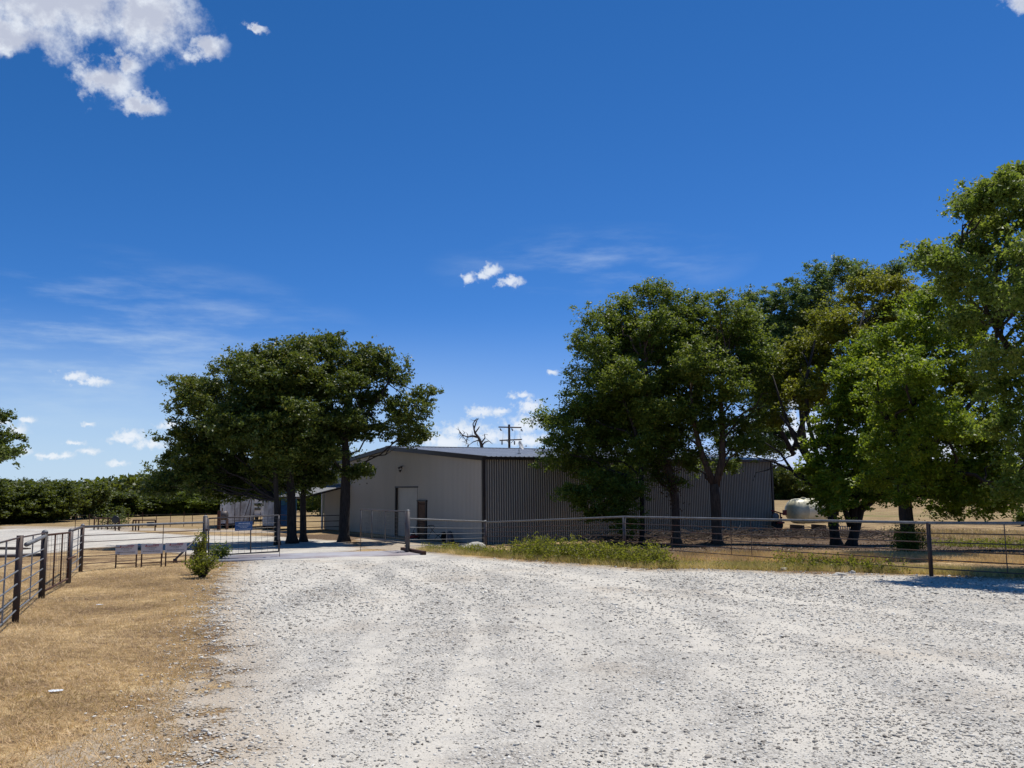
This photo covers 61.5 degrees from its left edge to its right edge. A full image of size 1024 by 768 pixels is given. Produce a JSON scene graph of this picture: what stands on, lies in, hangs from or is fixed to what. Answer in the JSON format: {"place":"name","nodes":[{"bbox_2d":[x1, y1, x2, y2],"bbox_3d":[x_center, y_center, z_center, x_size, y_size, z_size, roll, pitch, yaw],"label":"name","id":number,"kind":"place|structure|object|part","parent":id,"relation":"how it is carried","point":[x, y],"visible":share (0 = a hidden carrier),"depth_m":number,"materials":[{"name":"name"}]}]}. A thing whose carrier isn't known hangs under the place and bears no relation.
{"place":"outdoors","nodes":[
{"label":"outdoors","id":0,"kind":"place"},
{"bbox_2d":[0,559,233,767],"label":"dry grass","id":1,"kind":"structure","parent":0,"point":[58,670],"depth_m":8.80,"materials":[{"name":"plant"}]},
{"bbox_2d":[221,508,228,528],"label":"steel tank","id":2,"kind":"object","parent":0,"point":[224,513],"visible":0.51,"depth_m":67.56,"materials":[{"name":"grey metal"}]},
{"bbox_2d":[254,499,262,519],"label":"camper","id":3,"kind":"object","parent":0,"point":[257,510],"visible":0.16,"depth_m":83.17,"materials":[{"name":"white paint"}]},
{"bbox_2d":[410,522,425,538],"bbox_3d":[-5.666,8.794,51.447,1.080,1.036,0.695,-1,-7,0],"label":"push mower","id":4,"kind":"object","parent":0,"point":[414,536],"visible":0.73,"depth_m":51.27,"materials":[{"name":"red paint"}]},
{"bbox_2d":[0,498,1023,767],"bbox_3d":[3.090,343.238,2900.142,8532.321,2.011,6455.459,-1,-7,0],"label":"ground","id":5,"kind":"structure","parent":0,"point":[374,544],"depth_m":14.42,"materials":[{"name":"beige soil"}]},
{"bbox_2d":[0,477,29,521],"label":"field tree","id":6,"kind":"object","parent":5,"relation":"on","point":[9,490],"visible":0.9,"depth_m":82.72,"materials":[{"name":"green plant"}]},
{"bbox_2d":[0,408,31,469],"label":"oak tree","id":7,"kind":"object","parent":5,"relation":"on","point":[7,452],"visible":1,"depth_m":46.37,"materials":[{"name":"green plant"}]},
{"bbox_2d":[0,530,47,625],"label":"pipe fence","id":8,"kind":"object","parent":5,"relation":"on","point":[19,555],"visible":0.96,"depth_m":12.69,"materials":[{"name":"silver metal"}]},
{"bbox_2d":[0,480,67,522],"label":"field tree","id":9,"kind":"object","parent":5,"relation":"on","point":[27,511],"visible":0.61,"depth_m":85.10,"materials":[{"name":"green plant"}]},
{"bbox_2d":[15,477,95,522],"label":"field tree","id":10,"kind":"object","parent":5,"relation":"on","point":[70,494],"visible":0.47,"depth_m":87.81,"materials":[{"name":"green plant"}]},
{"bbox_2d":[45,532,75,591],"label":"walk gate","id":11,"kind":"structure","parent":5,"relation":"on","point":[67,559],"depth_m":19.03,"materials":[{"name":"metal"}]},
{"bbox_2d":[52,478,114,519],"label":"field tree","id":12,"kind":"object","parent":5,"relation":"on","point":[102,493],"visible":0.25,"depth_m":95.63,"materials":[{"name":"green plant"}]},
{"bbox_2d":[88,489,129,517],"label":"field tree","id":13,"kind":"object","parent":5,"relation":"on","point":[110,506],"visible":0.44,"depth_m":99.15,"materials":[{"name":"green plant"}]},
{"bbox_2d":[87,503,142,528],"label":"field bush","id":14,"kind":"object","parent":5,"relation":"on","point":[121,521],"visible":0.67,"depth_m":71.14,"materials":[{"name":"green plant"}]},
{"bbox_2d":[107,490,142,516],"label":"field tree","id":15,"kind":"object","parent":5,"relation":"on","point":[129,500],"visible":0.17,"depth_m":101.73,"materials":[{"name":"green plant"}]},
{"bbox_2d":[115,544,137,567],"bbox_3d":[-11.253,5.070,25.085,0.593,0.753,0.054,2,-7,-21],"label":"yard sign","id":16,"kind":"object","parent":5,"relation":"on","point":[127,549],"visible":0.97,"depth_m":25.09,"materials":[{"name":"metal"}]},
{"bbox_2d":[66,515,207,583],"bbox_3d":[-11.102,4.665,24.444,1.689,1.575,7.854,-1,-7,4],"label":"pipe fence","id":17,"kind":"object","parent":5,"relation":"on","point":[204,522],"visible":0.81,"depth_m":24.65,"materials":[{"name":"silver metal"}]},
{"bbox_2d":[140,543,162,566],"bbox_3d":[-10.637,5.102,25.383,0.591,0.766,0.054,2,-7,-22],"label":"yard sign","id":18,"kind":"object","parent":5,"relation":"on","point":[151,548],"visible":0.98,"depth_m":25.39,"materials":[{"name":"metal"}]},
{"bbox_2d":[122,491,184,515],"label":"field tree","id":19,"kind":"object","parent":5,"relation":"on","point":[148,505],"visible":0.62,"depth_m":102.99,"materials":[{"name":"green plant"}]},
{"bbox_2d":[144,495,185,515],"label":"field tree","id":20,"kind":"object","parent":5,"relation":"on","point":[166,512],"visible":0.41,"depth_m":104.31,"materials":[{"name":"green plant"}]},
{"bbox_2d":[75,512,261,526],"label":"wire fence","id":21,"kind":"object","parent":5,"relation":"on","point":[170,518],"visible":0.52,"depth_m":73.19,"materials":[{"name":"metal"}]},
{"bbox_2d":[165,542,186,566],"bbox_3d":[-10.041,5.128,25.681,0.602,0.765,0.054,2,-7,-21],"label":"yard sign","id":22,"kind":"object","parent":5,"relation":"on","point":[175,547],"visible":0.95,"depth_m":25.68,"materials":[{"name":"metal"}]},
{"bbox_2d":[164,490,201,515],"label":"field tree","id":23,"kind":"object","parent":5,"relation":"on","point":[182,511],"visible":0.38,"depth_m":105.26,"materials":[{"name":"green plant"}]},
{"bbox_2d":[0,528,370,555],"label":"gravel yard","id":24,"kind":"structure","parent":5,"relation":"on","point":[314,545],"depth_m":51.04,"materials":[{"name":"white gravel"}]},
{"bbox_2d":[0,547,30,549],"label":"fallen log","id":25,"kind":"object","parent":24,"relation":"on","point":[8,548],"visible":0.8,"depth_m":45.41,"materials":[{"name":"grey wood"}]},
{"bbox_2d":[93,517,119,529],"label":"gate frame","id":26,"kind":"object","parent":24,"relation":"on","point":[108,518],"visible":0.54,"depth_m":69.18,"materials":[{"name":"metal"}]},
{"bbox_2d":[112,516,119,530],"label":"round feeder lid","id":27,"kind":"object","parent":24,"relation":"on","point":[115,519],"visible":0.94,"depth_m":67.15,"materials":[{"name":"black metal"}]},
{"bbox_2d":[132,519,155,530],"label":"gate frame","id":28,"kind":"object","parent":24,"relation":"on","point":[144,520],"visible":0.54,"depth_m":67.18,"materials":[{"name":"metal"}]},
{"bbox_2d":[189,529,209,560],"bbox_3d":[-8.280,4.438,22.776,0.561,1.212,0.463,-1,-7,0],"label":"wild bush","id":29,"kind":"object","parent":24,"relation":"on","point":[200,545],"visible":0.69,"depth_m":22.75,"materials":[{"name":"green plant"}]},
{"bbox_2d":[207,541,232,558],"bbox_3d":[-9.560,5.456,28.062,0.898,0.687,0.680,-1,-7,0],"label":"wild bush","id":30,"kind":"object","parent":24,"relation":"on","point":[222,550],"visible":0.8,"depth_m":28.01,"materials":[{"name":"green plant"}]},
{"bbox_2d":[205,515,280,556],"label":"swing gate","id":31,"kind":"structure","parent":24,"relation":"on","point":[238,538],"depth_m":28.33,"materials":[{"name":"grey metal"}]},
{"bbox_2d":[235,521,252,530],"bbox_3d":[-8.843,4.684,28.352,0.571,0.293,0.020,4,-8,-31],"label":"blue sign","id":32,"kind":"object","parent":31,"relation":"attached to","point":[243,526],"visible":1,"depth_m":28.35,"materials":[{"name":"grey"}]},
{"bbox_2d":[360,509,405,550],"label":"swing gate","id":33,"kind":"structure","parent":24,"relation":"on","point":[371,538],"depth_m":33.42,"materials":[{"name":"grey metal"}]},
{"bbox_2d":[177,494,219,514],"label":"field tree","id":34,"kind":"object","parent":5,"relation":"on","point":[191,503],"visible":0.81,"depth_m":105.83,"materials":[{"name":"green plant"}]},
{"bbox_2d":[204,499,219,514],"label":"field tree","id":35,"kind":"object","parent":5,"relation":"on","point":[217,502],"visible":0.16,"depth_m":106.81,"materials":[{"name":"green plant"}]},
{"bbox_2d":[138,341,297,544],"bbox_3d":[-16.611,3.276,48.143,8.316,11.605,9.650,2,-7,-19],"label":"oak tree","id":36,"kind":"object","parent":5,"relation":"on","point":[222,426],"visible":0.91,"depth_m":47.49,"materials":[{"name":"green plant"}]},
{"bbox_2d":[217,511,220,529],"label":"rusty post","id":37,"kind":"object","parent":5,"relation":"on","point":[218,515],"visible":0.86,"depth_m":66.20,"materials":[{"name":"metal"}]},
{"bbox_2d":[220,496,254,526],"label":"box trailer","id":38,"kind":"object","parent":5,"relation":"on","point":[237,508],"visible":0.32,"depth_m":70.29,"materials":[{"name":"metal"}]},
{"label":"rear door","id":39,"kind":"part","parent":38,"relation":"part of","materials":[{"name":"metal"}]},
{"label":"rear door","id":40,"kind":"part","parent":38,"relation":"part of","materials":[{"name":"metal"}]},
{"bbox_2d":[243,498,251,520],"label":"leaning pole","id":41,"kind":"object","parent":5,"relation":"on","point":[250,508],"visible":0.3,"depth_m":69.88,"materials":[{"name":"metal"}]},
{"bbox_2d":[262,501,273,526],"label":"box trailer","id":42,"kind":"object","parent":5,"relation":"on","point":[268,508],"visible":0.34,"depth_m":68.22,"materials":[{"name":"metal"}]},
{"bbox_2d":[232,332,337,543],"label":"oak tree","id":43,"kind":"object","parent":5,"relation":"on","point":[303,426],"visible":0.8,"depth_m":47.39,"materials":[{"name":"green plant"}]},
{"bbox_2d":[279,491,296,526],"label":"blue container","id":44,"kind":"object","parent":5,"relation":"on","point":[284,510],"visible":0.18,"depth_m":66.23,"materials":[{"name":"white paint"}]},
{"bbox_2d":[297,489,320,511],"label":"field tree","id":45,"kind":"object","parent":5,"relation":"on","point":[307,509],"visible":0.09,"depth_m":115.52,"materials":[{"name":"green plant"}]},
{"bbox_2d":[279,484,340,528],"bbox_3d":[-14.735,9.169,63.777,3.690,3.430,5.420,4,-8,-32],"label":"metal canopy","id":46,"kind":"object","parent":5,"relation":"on","point":[329,488],"visible":0.35,"depth_m":63.83,"materials":[{"name":"grey metal"}]},
{"bbox_2d":[279,514,338,527],"bbox_3d":[-15.339,9.918,62.263,6.421,0.852,2.944,-3,-7,24],"label":"pen fence","id":47,"kind":"object","parent":46,"relation":"attached to","point":[314,521],"visible":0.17,"depth_m":61.34,"materials":[{"name":"grey metal"}]},
{"bbox_2d":[279,328,341,541],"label":"oak tree","id":48,"kind":"object","parent":5,"relation":"on","point":[321,476],"visible":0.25,"depth_m":50.38,"materials":[{"name":"green plant"}]},
{"bbox_2d":[297,445,362,514],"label":"pasture tree","id":49,"kind":"object","parent":5,"relation":"on","point":[313,499],"visible":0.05,"depth_m":98.11,"materials":[{"name":"green plant"}]},
{"bbox_2d":[301,329,443,541],"bbox_3d":[-8.509,2.827,49.819,9.094,12.721,7.402,-1,-7,0],"label":"oak tree","id":50,"kind":"object","parent":5,"relation":"on","point":[366,366],"visible":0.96,"depth_m":49.91,"materials":[{"name":"green plant"}]},
{"bbox_2d":[425,525,445,541],"bbox_3d":[-4.251,8.429,48.498,1.345,0.928,0.276,0,-7,-5],"label":"wheel cultivator","id":51,"kind":"object","parent":5,"relation":"on","point":[443,537],"visible":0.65,"depth_m":48.53,"materials":[{"name":"black metal"}]},
{"bbox_2d":[405,510,485,551],"bbox_3d":[-2.557,6.000,35.764,0.165,1.822,9.530,-2,-7,15],"label":"pipe fence","id":52,"kind":"object","parent":5,"relation":"on","point":[407,539],"visible":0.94,"depth_m":32.51,"materials":[{"name":"silver metal"}]},
{"bbox_2d":[445,531,453,542],"bbox_3d":[-3.494,8.586,48.229,0.520,0.660,0.507,-1,-7,0],"label":"grey can","id":53,"kind":"object","parent":5,"relation":"on","point":[450,537],"visible":0.81,"depth_m":48.06,"materials":[{"name":"grey metal"}]},
{"bbox_2d":[421,542,523,555],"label":"short weeds","id":54,"kind":"object","parent":5,"relation":"on","point":[470,548],"visible":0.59,"depth_m":30.63,"materials":[{"name":"green plant"}]},
{"bbox_2d":[460,542,485,549],"bbox_3d":[-1.750,7.112,37.571,1.196,0.443,1.090,-1,-7,0],"label":"rock","id":55,"kind":"object","parent":5,"relation":"on","point":[471,543],"visible":0.2,"depth_m":37.40,"materials":[{"name":"stone"}]},
{"bbox_2d":[458,418,490,446],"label":"dead tree","id":56,"kind":"object","parent":5,"relation":"on","point":[478,437],"visible":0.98,"depth_m":91.89,"materials":[{"name":"grey wood"}]},
{"bbox_2d":[498,424,522,447],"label":"utility pole","id":57,"kind":"object","parent":5,"relation":"on","point":[508,440],"visible":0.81,"depth_m":99.77,"materials":[{"name":"grey"}]},
{"bbox_2d":[5,463,1021,495],"bbox_3d":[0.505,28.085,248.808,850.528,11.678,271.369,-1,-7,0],"label":"wood","id":58,"kind":"object","parent":5,"relation":"on","point":[130,482],"visible":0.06,"depth_m":262.89,"materials":[{"name":"green plant"}]},
{"bbox_2d":[324,446,775,543],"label":"metal building","id":59,"kind":"structure","parent":5,"relation":"on","point":[473,483],"depth_m":52.66,"materials":[{"name":"metal"}]},
{"bbox_2d":[398,488,416,535],"bbox_3d":[-6.598,8.154,54.786,0.035,3.088,3.230,4,-8,-32],"label":"roll up door","id":60,"kind":"structure","parent":59,"relation":"in","point":[407,497],"depth_m":55.04,"materials":[{"name":"white metal"}]},
{"bbox_2d":[417,500,427,538],"bbox_3d":[-5.507,8.277,52.648,0.135,2.340,1.280,4,-8,-32],"label":"walk door","id":61,"kind":"structure","parent":59,"relation":"in","point":[421,504],"depth_m":52.58,"materials":[{"name":"metal"}]},
{"bbox_2d":[517,440,526,453],"bbox_3d":[0.558,3.799,51.881,0.556,0.812,0.494,2,-7,-24],"label":"satellite dish","id":62,"kind":"object","parent":59,"relation":"attached to","point":[520,445],"visible":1,"depth_m":51.98,"materials":[{"name":"white paint"}]},
{"bbox_2d":[124,552,1023,767],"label":"gravel drive","id":63,"kind":"structure","parent":5,"relation":"on","point":[492,730],"depth_m":8.57,"materials":[{"name":"gravel"}]},
{"bbox_2d":[181,548,227,577],"bbox_3d":[-7.772,4.504,21.522,1.157,0.754,1.008,-1,-7,0],"label":"wild bush","id":64,"kind":"object","parent":63,"relation":"on","point":[200,568],"visible":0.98,"depth_m":21.45,"materials":[{"name":"green plant"}]},
{"bbox_2d":[190,547,425,562],"bbox_3d":[-6.926,5.965,29.571,7.605,0.273,2.300,3,-7,-26],"label":"concrete slab","id":65,"kind":"object","parent":63,"relation":"on","point":[254,557],"visible":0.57,"depth_m":29.50,"materials":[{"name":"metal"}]},
{"bbox_2d":[12,558,1023,767],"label":"loose gravel","id":66,"kind":"structure","parent":63,"relation":"on","point":[670,763],"depth_m":8.86,"materials":[{"name":"grey gravel"}]},
{"bbox_2d":[832,572,847,575],"bbox_3d":[7.817,4.535,20.498,0.393,0.085,0.214,-1,-7,0],"label":"rock","id":67,"kind":"object","parent":63,"relation":"on","point":[839,574],"visible":0.93,"depth_m":20.43,"materials":[{"name":"stone"}]},
{"bbox_2d":[521,300,653,544],"bbox_3d":[3.835,2.024,46.021,7.034,13.182,6.019,-1,-7,0],"label":"shade tree","id":68,"kind":"object","parent":5,"relation":"on","point":[588,460],"visible":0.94,"depth_m":45.37,"materials":[{"name":"green plant"}]},
{"bbox_2d":[509,531,678,569],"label":"tall weeds","id":69,"kind":"object","parent":5,"relation":"on","point":[638,554],"visible":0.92,"depth_m":25.58,"materials":[{"name":"green plant"}]},
{"bbox_2d":[581,276,703,543],"bbox_3d":[6.960,1.287,47.169,7.882,14.835,8.944,-1,-7,0],"label":"shade tree","id":70,"kind":"object","parent":5,"relation":"on","point":[650,336],"visible":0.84,"depth_m":45.66,"materials":[{"name":"green plant"}]},
{"bbox_2d":[649,287,795,544],"bbox_3d":[11.758,1.409,46.231,9.542,14.297,8.901,-1,-7,0],"label":"shade tree","id":71,"kind":"object","parent":5,"relation":"on","point":[723,347],"visible":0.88,"depth_m":45.77,"materials":[{"name":"green plant"}]},
{"bbox_2d":[658,556,822,570],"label":"mixed weeds","id":72,"kind":"object","parent":5,"relation":"on","point":[697,560],"visible":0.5,"depth_m":22.86,"materials":[{"name":"green plant"}]},
{"bbox_2d":[564,524,922,544],"bbox_3d":[12.347,8.526,49.081,19.708,0.836,10.229,1,-7,-13],"label":"brush pile","id":73,"kind":"object","parent":5,"relation":"on","point":[809,533],"visible":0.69,"depth_m":48.78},
{"bbox_2d":[484,516,1023,575],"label":"pipe fence","id":74,"kind":"object","parent":5,"relation":"on","point":[929,542],"visible":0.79,"depth_m":23.30,"materials":[{"name":"grey metal"}]},
{"bbox_2d":[771,510,786,530],"bbox_3d":[17.952,9.157,57.808,1.040,1.392,0.800,-1,-7,0],"label":"farm implement","id":75,"kind":"object","parent":5,"relation":"on","point":[775,523],"visible":0.91,"depth_m":57.76,"materials":[{"name":"red paint"}]},
{"bbox_2d":[773,464,803,499],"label":"field tree","id":76,"kind":"object","parent":5,"relation":"on","point":[784,479],"visible":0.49,"depth_m":172.00,"materials":[{"name":"green plant"}]},
{"bbox_2d":[789,473,813,498],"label":"field tree","id":77,"kind":"object","parent":5,"relation":"on","point":[801,492],"visible":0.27,"depth_m":176.97,"materials":[{"name":"green plant"}]},
{"bbox_2d":[784,497,827,528],"bbox_3d":[20.860,9.019,59.972,3.603,2.239,1.967,1,-7,-13],"label":"storage tank","id":78,"kind":"object","parent":5,"relation":"on","point":[797,508],"visible":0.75,"depth_m":59.29,"materials":[{"name":"silver metal"}]},
{"bbox_2d":[607,531,1023,553],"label":"leaf litter","id":79,"kind":"object","parent":5,"relation":"on","point":[797,549],"visible":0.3,"depth_m":37.22,"materials":[{"name":"brown plant"}]},
{"bbox_2d":[727,252,925,525],"bbox_3d":[23.018,0.353,61.586,16.143,20.166,7.265,-1,-7,0],"label":"ash tree","id":80,"kind":"object","parent":5,"relation":"on","point":[799,296],"visible":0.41,"depth_m":61.02,"materials":[{"name":"green plant"}]},
{"bbox_2d":[768,548,912,573],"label":"scrub weeds","id":81,"kind":"object","parent":5,"relation":"on","point":[838,561],"visible":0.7,"depth_m":22.03,"materials":[{"name":"green plant"}]},
{"bbox_2d":[753,265,928,544],"bbox_3d":[17.419,0.990,45.142,11.536,14.634,6.113,-1,-7,0],"label":"yellowing oak tree","id":82,"kind":"object","parent":5,"relation":"on","point":[806,392],"visible":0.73,"depth_m":44.75,"materials":[{"name":"green plant"}]},
{"bbox_2d":[789,329,925,545],"bbox_3d":[16.676,2.577,40.681,7.800,10.449,5.348,2,-7,-19],"label":"leaning tree","id":83,"kind":"object","parent":5,"relation":"on","point":[834,465],"visible":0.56,"depth_m":40.09,"materials":[{"name":"green plant"}]},
{"bbox_2d":[910,483,942,497],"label":"field tree","id":84,"kind":"object","parent":5,"relation":"on","point":[920,495],"visible":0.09,"depth_m":174.76,"materials":[{"name":"green plant"}]},
{"bbox_2d":[845,281,1023,550],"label":"maple tree","id":85,"kind":"object","parent":5,"relation":"on","point":[927,430],"visible":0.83,"depth_m":29.82,"materials":[{"name":"green plant"}]},
{"bbox_2d":[881,516,931,551],"bbox_3d":[13.859,5.269,30.097,1.597,1.292,1.156,-1,-7,0],"label":"trunk ivy","id":86,"kind":"object","parent":85,"relation":"attached to","point":[904,545],"visible":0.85,"depth_m":29.87,"materials":[{"name":"green plant"}]},
{"bbox_2d":[898,160,1023,510],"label":"cottonwood tree","id":87,"kind":"object","parent":5,"relation":"on","point":[1001,300],"visible":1,"depth_m":21.70,"materials":[{"name":"green plant"}]},
{"bbox_2d":[923,536,1023,548],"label":"shade undergrowth","id":88,"kind":"object","parent":5,"relation":"on","point":[986,540],"visible":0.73,"depth_m":34.23,"materials":[{"name":"green plant"}]},
{"bbox_2d":[1011,509,1023,525],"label":"wild bush","id":89,"kind":"object","parent":5,"relation":"on","point":[1019,517],"visible":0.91,"depth_m":61.39,"materials":[{"name":"green plant"}]},
{"bbox_2d":[0,0,1023,481],"label":"sky","id":90,"kind":"structure","parent":0,"point":[440,181],"materials":[{"name":"blue"}]},
{"bbox_2d":[413,546,1023,576],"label":"grass strip","id":91,"kind":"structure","parent":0,"point":[739,565],"depth_m":22.61,"materials":[{"name":"green plant"}]},
{"bbox_2d":[650,548,1023,564],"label":"paddock grass","id":92,"kind":"structure","parent":0,"point":[984,557],"depth_m":25.62,"materials":[{"name":"plant"}]},
{"bbox_2d":[879,527,1023,541],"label":"pasture grass","id":93,"kind":"structure","parent":0,"point":[977,531],"depth_m":50.16,"materials":[{"name":"plant"}]}
]}

